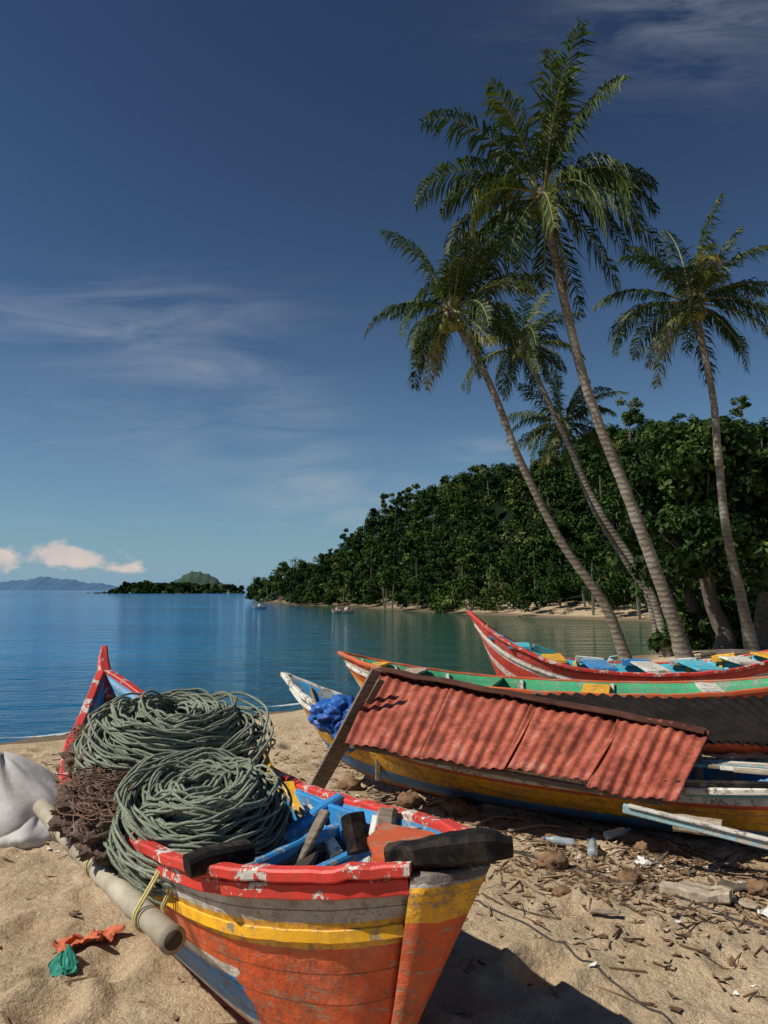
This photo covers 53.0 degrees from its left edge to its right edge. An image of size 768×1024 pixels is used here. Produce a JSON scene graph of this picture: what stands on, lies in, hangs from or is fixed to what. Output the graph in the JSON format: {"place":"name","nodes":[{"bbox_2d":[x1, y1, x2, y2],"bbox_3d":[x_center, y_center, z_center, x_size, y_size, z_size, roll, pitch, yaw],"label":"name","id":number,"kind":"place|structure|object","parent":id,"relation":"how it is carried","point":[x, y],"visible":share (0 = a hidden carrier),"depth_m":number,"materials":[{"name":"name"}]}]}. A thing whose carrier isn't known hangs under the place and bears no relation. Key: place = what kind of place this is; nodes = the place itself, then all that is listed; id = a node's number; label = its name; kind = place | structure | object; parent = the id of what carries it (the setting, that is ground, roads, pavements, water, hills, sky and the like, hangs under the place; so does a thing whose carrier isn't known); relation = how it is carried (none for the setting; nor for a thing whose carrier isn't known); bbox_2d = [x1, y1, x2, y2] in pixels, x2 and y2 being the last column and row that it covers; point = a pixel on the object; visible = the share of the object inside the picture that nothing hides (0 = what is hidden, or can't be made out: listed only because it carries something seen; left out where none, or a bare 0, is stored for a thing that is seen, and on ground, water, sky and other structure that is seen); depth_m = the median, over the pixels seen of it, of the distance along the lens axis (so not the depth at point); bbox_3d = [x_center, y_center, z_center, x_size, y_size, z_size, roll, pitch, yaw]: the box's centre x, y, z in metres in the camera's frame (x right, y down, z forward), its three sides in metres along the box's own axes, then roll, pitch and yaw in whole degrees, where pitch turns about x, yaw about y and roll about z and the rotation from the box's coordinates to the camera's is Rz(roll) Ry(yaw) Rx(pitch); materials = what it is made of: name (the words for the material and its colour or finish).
{"place":"outdoors","nodes":[
{"label":"outdoors","id":0,"kind":"place"},
{"bbox_2d":[0,576,118,589],"bbox_3d":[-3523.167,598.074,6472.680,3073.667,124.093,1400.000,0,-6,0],"label":"distant mountains","id":1,"kind":"structure","parent":0,"point":[43,583],"depth_m":6049.37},
{"bbox_2d":[168,571,246,591],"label":"distant hill","id":2,"kind":"structure","parent":0,"point":[200,578],"depth_m":1481.89,"materials":[{"name":"green plant"}]},
{"bbox_2d":[0,590,687,742],"bbox_3d":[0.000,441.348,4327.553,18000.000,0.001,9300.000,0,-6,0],"label":"sea","id":3,"kind":"structure","parent":0,"point":[52,642],"depth_m":41.98,"materials":[{"name":"liquid"}]},
{"bbox_2d":[253,604,266,608],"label":"moored skiff","id":4,"kind":"object","parent":3,"relation":"on","point":[260,606],"visible":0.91,"depth_m":116.95,"materials":[{"name":"white paint"}]},
{"bbox_2d":[13,655,616,737],"bbox_3d":[-8.749,4.388,14.596,56.902,0.001,2.840,5,-8,-43],"label":"sea foam","id":5,"kind":"object","parent":3,"relation":"on","point":[609,659],"visible":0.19,"depth_m":15.72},
{"bbox_2d":[332,608,341,613],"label":"moored skiff","id":6,"kind":"object","parent":3,"relation":"on","point":[336,612],"visible":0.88,"depth_m":93.11,"materials":[{"name":"white paint"}]},
{"bbox_2d":[338,607,355,613],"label":"moored skiff","id":7,"kind":"object","parent":3,"relation":"on","point":[346,610],"visible":0.8,"depth_m":95.06,"materials":[{"name":"white paint"}]},
{"bbox_2d":[0,457,767,1023],"bbox_3d":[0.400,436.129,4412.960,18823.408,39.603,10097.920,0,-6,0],"label":"ground","id":8,"kind":"structure","parent":0,"point":[126,967],"depth_m":3.73,"materials":[{"name":"beige sand"}]},
{"bbox_2d":[0,751,58,848],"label":"white sack","id":9,"kind":"object","parent":8,"relation":"on","point":[26,784],"visible":0.57,"depth_m":5.55,"materials":[{"name":"fabric"}]},
{"bbox_2d":[48,944,77,976],"bbox_3d":[-1.455,2.048,3.514,0.119,0.102,0.152,5,-8,-43],"label":"green rag","id":10,"kind":"object","parent":8,"relation":"on","point":[64,962],"visible":0.99,"depth_m":3.52,"materials":[{"name":"fabric"}]},
{"bbox_2d":[52,924,125,954],"bbox_3d":[-1.447,2.088,3.778,0.339,0.088,0.205,2,-6,-19],"label":"orange rag","id":11,"kind":"object","parent":8,"relation":"on","point":[77,940],"visible":0.94,"depth_m":3.79,"materials":[{"name":"fabric"}]},
{"bbox_2d":[94,580,245,593],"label":"distant island trees","id":12,"kind":"object","parent":8,"relation":"on","point":[145,586],"visible":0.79,"depth_m":662.09,"materials":[{"name":"green plant"}]},
{"bbox_2d":[59,645,513,1023],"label":"fishing boat","id":13,"kind":"object","parent":8,"relation":"on","point":[356,911],"visible":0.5,"depth_m":2.50,"materials":[{"name":"red paint"}]},
{"bbox_2d":[47,721,152,871],"bbox_3d":[-1.421,1.400,4.016,0.585,0.460,1.862,2,-6,-21],"label":"fishing net","id":14,"kind":"object","parent":13,"relation":"in","point":[80,790],"visible":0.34,"depth_m":3.47,"materials":[{"name":"brown fabric"}]},
{"bbox_2d":[33,798,185,955],"bbox_3d":[-1.270,1.489,3.444,0.176,0.250,1.901,4,-7,-36],"label":"bamboo pole","id":15,"kind":"object","parent":13,"relation":"on","point":[163,931],"visible":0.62,"depth_m":2.92,"materials":[{"name":"beige wood"}]},
{"bbox_2d":[72,688,275,783],"bbox_3d":[-1.126,1.317,4.134,1.084,0.717,1.001,0,-6,0],"label":"rope coil","id":16,"kind":"object","parent":13,"relation":"on","point":[145,726],"visible":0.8,"depth_m":3.98,"materials":[{"name":"fabric"}]},
{"bbox_2d":[102,747,292,907],"bbox_3d":[-0.794,1.365,3.303,0.815,0.595,0.868,0,-6,0],"label":"rope coil","id":17,"kind":"object","parent":13,"relation":"on","point":[191,801],"visible":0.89,"depth_m":3.16,"materials":[{"name":"fabric"}]},
{"bbox_2d":[337,776,361,790],"bbox_3d":[-0.306,2.403,6.800,0.228,0.149,0.204,0,-6,0],"label":"coconut husk","id":18,"kind":"object","parent":8,"relation":"on","point":[350,783],"visible":0.84,"depth_m":6.74,"materials":[{"name":"brown plant"}]},
{"bbox_2d":[0,740,767,1023],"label":"beach debris","id":19,"kind":"object","parent":8,"relation":"on","point":[674,857],"visible":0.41,"depth_m":4.54,"materials":[{"name":"brown wood"}]},
{"bbox_2d":[396,791,422,807],"bbox_3d":[0.202,2.281,6.101,0.195,0.122,0.190,-3,-7,31],"label":"rock","id":20,"kind":"object","parent":8,"relation":"on","point":[407,799],"visible":0.98,"depth_m":6.05,"materials":[{"name":"brown stone"}]},
{"bbox_2d":[438,798,469,815],"bbox_3d":[0.543,2.287,5.948,0.242,0.153,0.192,0,-6,0],"label":"coconut husk","id":21,"kind":"object","parent":8,"relation":"on","point":[458,807],"visible":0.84,"depth_m":5.89,"materials":[{"name":"brown plant"}]},
{"bbox_2d":[366,782,578,831],"bbox_3d":[0.671,2.309,6.173,1.891,0.147,1.021,-3,-6,24],"label":"driftwood","id":22,"kind":"object","parent":8,"relation":"on","point":[432,800],"visible":0.41,"depth_m":5.91,"materials":[{"name":"brown wood"}]},
{"bbox_2d":[245,540,747,618],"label":"shoreline forest","id":23,"kind":"object","parent":8,"relation":"on","point":[431,590],"visible":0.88,"depth_m":101.06,"materials":[{"name":"green plant"}]},
{"bbox_2d":[364,227,632,661],"bbox_3d":[2.942,-1.961,21.845,6.973,13.284,5.135,-3,-7,29],"label":"coconut palm","id":24,"kind":"object","parent":8,"relation":"on","point":[450,291],"visible":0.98,"depth_m":22.14,"materials":[{"name":"green plant"}]},
{"bbox_2d":[271,395,767,604],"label":"hillside forest","id":25,"kind":"object","parent":8,"relation":"on","point":[381,541],"visible":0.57,"depth_m":132.34,"materials":[{"name":"green plant"}]},
{"bbox_2d":[280,667,767,849],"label":"roofed fishing boat","id":26,"kind":"object","parent":8,"relation":"on","point":[640,762],"visible":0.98,"depth_m":5.63,"materials":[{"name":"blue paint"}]},
{"bbox_2d":[308,694,354,752],"bbox_3d":[-0.408,1.855,6.810,0.533,0.484,0.571,0,-6,0],"label":"blue tarp","id":27,"kind":"object","parent":26,"relation":"on","point":[327,715],"visible":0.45,"depth_m":6.67,"materials":[{"name":"blue plastic"}]},
{"bbox_2d":[513,842,576,849],"bbox_3d":[0.590,2.279,5.396,1.508,0.097,0.067,-2,-6,21],"label":"mooring rope","id":28,"kind":"object","parent":8,"relation":"on","point":[534,843],"visible":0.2,"depth_m":5.23,"materials":[{"name":"brown fabric"}]},
{"bbox_2d":[540,833,560,845],"bbox_3d":[1.153,2.261,5.301,0.164,0.098,0.137,0,-6,0],"label":"coconut husk","id":29,"kind":"object","parent":8,"relation":"on","point":[548,835],"visible":0.36,"depth_m":5.28,"materials":[{"name":"brown plant"}]},
{"bbox_2d":[533,850,568,870],"bbox_3d":[1.039,2.177,4.806,0.222,0.134,0.188,0,-6,0],"label":"coconut husk","id":30,"kind":"object","parent":8,"relation":"on","point":[552,860],"visible":0.92,"depth_m":4.76,"materials":[{"name":"brown plant"}]},
{"bbox_2d":[337,651,767,754],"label":"fishing boat","id":31,"kind":"object","parent":8,"relation":"on","point":[359,666],"visible":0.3,"depth_m":8.89,"materials":[{"name":"orange paint"}]},
{"bbox_2d":[411,17,694,657],"bbox_3d":[4.686,-4.258,21.231,6.451,17.210,6.850,-3,-7,30],"label":"coconut palm","id":32,"kind":"object","parent":8,"relation":"on","point":[539,205],"visible":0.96,"depth_m":20.67,"materials":[{"name":"green plant"}]},
{"bbox_2d":[543,836,575,846],"bbox_3d":[1.181,2.216,5.188,0.211,0.057,0.053,-2,-6,19],"label":"plastic bottle","id":33,"kind":"object","parent":8,"relation":"on","point":[559,840],"visible":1,"depth_m":5.17,"materials":[{"name":"white"}]},
{"bbox_2d":[551,885,571,896],"bbox_3d":[0.993,2.124,4.309,0.114,0.066,0.094,0,-6,0],"label":"coconut husk","id":34,"kind":"object","parent":8,"relation":"on","point":[561,890],"visible":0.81,"depth_m":4.29,"materials":[{"name":"brown plant"}]},
{"bbox_2d":[461,273,673,657],"bbox_3d":[6.774,-1.652,30.749,7.655,14.999,4.978,3,-6,-26],"label":"coconut palm","id":35,"kind":"object","parent":8,"relation":"on","point":[535,342],"visible":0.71,"depth_m":30.25,"materials":[{"name":"green plant"}]},
{"bbox_2d":[474,900,672,1023],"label":"mooring rope","id":36,"kind":"object","parent":8,"relation":"on","point":[600,970],"visible":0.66,"depth_m":3.54,"materials":[{"name":"brown fabric"}]},
{"bbox_2d":[392,798,767,930],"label":"mooring rope","id":37,"kind":"object","parent":8,"relation":"on","point":[688,900],"visible":0.46,"depth_m":4.22,"materials":[{"name":"brown fabric"}]},
{"bbox_2d":[499,368,662,655],"bbox_3d":[8.296,-0.281,32.105,6.657,12.694,4.969,0,-6,0],"label":"coconut palm","id":38,"kind":"object","parent":8,"relation":"on","point":[554,436],"visible":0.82,"depth_m":32.12,"materials":[{"name":"green plant"}]},
{"bbox_2d":[587,838,596,857],"bbox_3d":[1.373,2.207,5.073,0.063,0.068,0.250,-2,-6,15],"label":"plastic bottle","id":39,"kind":"object","parent":8,"relation":"on","point":[592,848],"visible":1,"depth_m":4.98,"materials":[{"name":"blue"}]},
{"bbox_2d":[603,827,631,839],"bbox_3d":[1.603,2.200,5.282,0.237,0.064,0.059,3,-7,-28],"label":"plastic bottle","id":40,"kind":"object","parent":8,"relation":"on","point":[614,833],"visible":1,"depth_m":5.25,"materials":[{"name":"grey"}]},
{"bbox_2d":[467,611,767,680],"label":"fishing boat","id":41,"kind":"object","parent":8,"relation":"on","point":[507,655],"visible":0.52,"depth_m":10.32,"materials":[{"name":"red paint"}]},
{"bbox_2d":[616,870,641,884],"bbox_3d":[1.452,2.165,4.557,0.150,0.086,0.125,0,-6,0],"label":"coconut husk","id":42,"kind":"object","parent":8,"relation":"on","point":[627,876],"visible":0.77,"depth_m":4.52,"materials":[{"name":"brown plant"}]},
{"bbox_2d":[631,856,655,867],"bbox_3d":[1.619,2.179,4.813,0.122,0.047,0.141,2,-6,-21],"label":"plastic bag","id":43,"kind":"object","parent":8,"relation":"on","point":[643,860],"visible":1,"depth_m":4.80,"materials":[{"name":"white plastic"}]},
{"bbox_2d":[633,837,662,851],"bbox_3d":[1.751,2.216,5.106,0.197,0.115,0.164,0,-6,0],"label":"coconut husk","id":44,"kind":"object","parent":8,"relation":"on","point":[647,844],"visible":0.84,"depth_m":5.06,"materials":[{"name":"brown plant"}]},
{"bbox_2d":[566,846,765,875],"bbox_3d":[1.952,2.220,4.810,1.696,0.084,0.031,-3,-7,28],"label":"mooring rope","id":45,"kind":"object","parent":8,"relation":"on","point":[677,859],"visible":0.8,"depth_m":4.84,"materials":[{"name":"brown fabric"}]},
{"bbox_2d":[590,853,760,914],"bbox_3d":[1.712,2.129,4.408,0.794,0.075,1.354,-3,-6,27],"label":"driftwood","id":46,"kind":"object","parent":8,"relation":"on","point":[730,861],"visible":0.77,"depth_m":4.42,"materials":[{"name":"brown wood"}]},
{"bbox_2d":[592,190,767,649],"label":"coconut palm","id":47,"kind":"object","parent":8,"relation":"on","point":[691,314],"visible":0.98,"depth_m":23.39,"materials":[{"name":"green plant"}]},
{"bbox_2d":[605,478,754,648],"bbox_3d":[12.481,2.199,33.263,6.129,7.997,6.011,0,-6,0],"label":"beach almond tree","id":48,"kind":"object","parent":8,"relation":"on","point":[692,605],"visible":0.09,"depth_m":32.65,"materials":[{"name":"green plant"}]},
{"bbox_2d":[615,416,767,649],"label":"beach almond tree","id":49,"kind":"object","parent":8,"relation":"on","point":[684,473],"visible":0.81,"depth_m":26.16,"materials":[{"name":"green plant"}]},
{"bbox_2d":[659,880,732,904],"bbox_3d":[1.750,2.099,4.303,0.374,0.094,0.250,-3,-7,30],"label":"driftwood","id":50,"kind":"object","parent":8,"relation":"on","point":[699,892],"visible":0.97,"depth_m":4.23,"materials":[{"name":"brown wood"}]},
{"bbox_2d":[647,587,757,652],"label":"beach shrubs","id":51,"kind":"object","parent":8,"relation":"on","point":[692,623],"visible":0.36,"depth_m":30.64,"materials":[{"name":"green plant"}]},
{"bbox_2d":[700,649,760,656],"bbox_3d":[8.717,3.626,18.784,3.702,0.526,2.534,-2,-6,16],"label":"driftwood","id":52,"kind":"object","parent":8,"relation":"on","point":[708,653],"visible":0.27,"depth_m":19.71,"materials":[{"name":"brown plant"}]},
{"bbox_2d":[716,880,748,891],"bbox_3d":[1.991,2.123,4.367,0.196,0.046,0.090,-4,-7,36],"label":"driftwood","id":53,"kind":"object","parent":8,"relation":"on","point":[735,886],"visible":0.78,"depth_m":4.36,"materials":[{"name":"brown wood"}]},
{"bbox_2d":[699,460,767,649],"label":"beach almond tree","id":54,"kind":"object","parent":8,"relation":"on","point":[759,487],"visible":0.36,"depth_m":25.77,"materials":[{"name":"green plant"}]},
{"bbox_2d":[709,450,767,593],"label":"beach almond tree","id":55,"kind":"object","parent":8,"relation":"on","point":[761,464],"visible":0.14,"depth_m":27.38,"materials":[{"name":"green plant"}]},
{"bbox_2d":[746,878,767,896],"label":"coconut husk","id":56,"kind":"object","parent":8,"relation":"on","point":[759,887],"visible":0.98,"depth_m":4.28,"materials":[{"name":"brown plant"}]},
{"bbox_2d":[756,905,767,918],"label":"plastic bag","id":57,"kind":"object","parent":8,"relation":"on","point":[765,912],"visible":1,"depth_m":4.03,"materials":[{"name":"white plastic"}]},
{"bbox_2d":[0,0,767,589],"label":"sky","id":58,"kind":"structure","parent":0,"point":[197,197],"materials":[{"name":"blue"}]}
]}

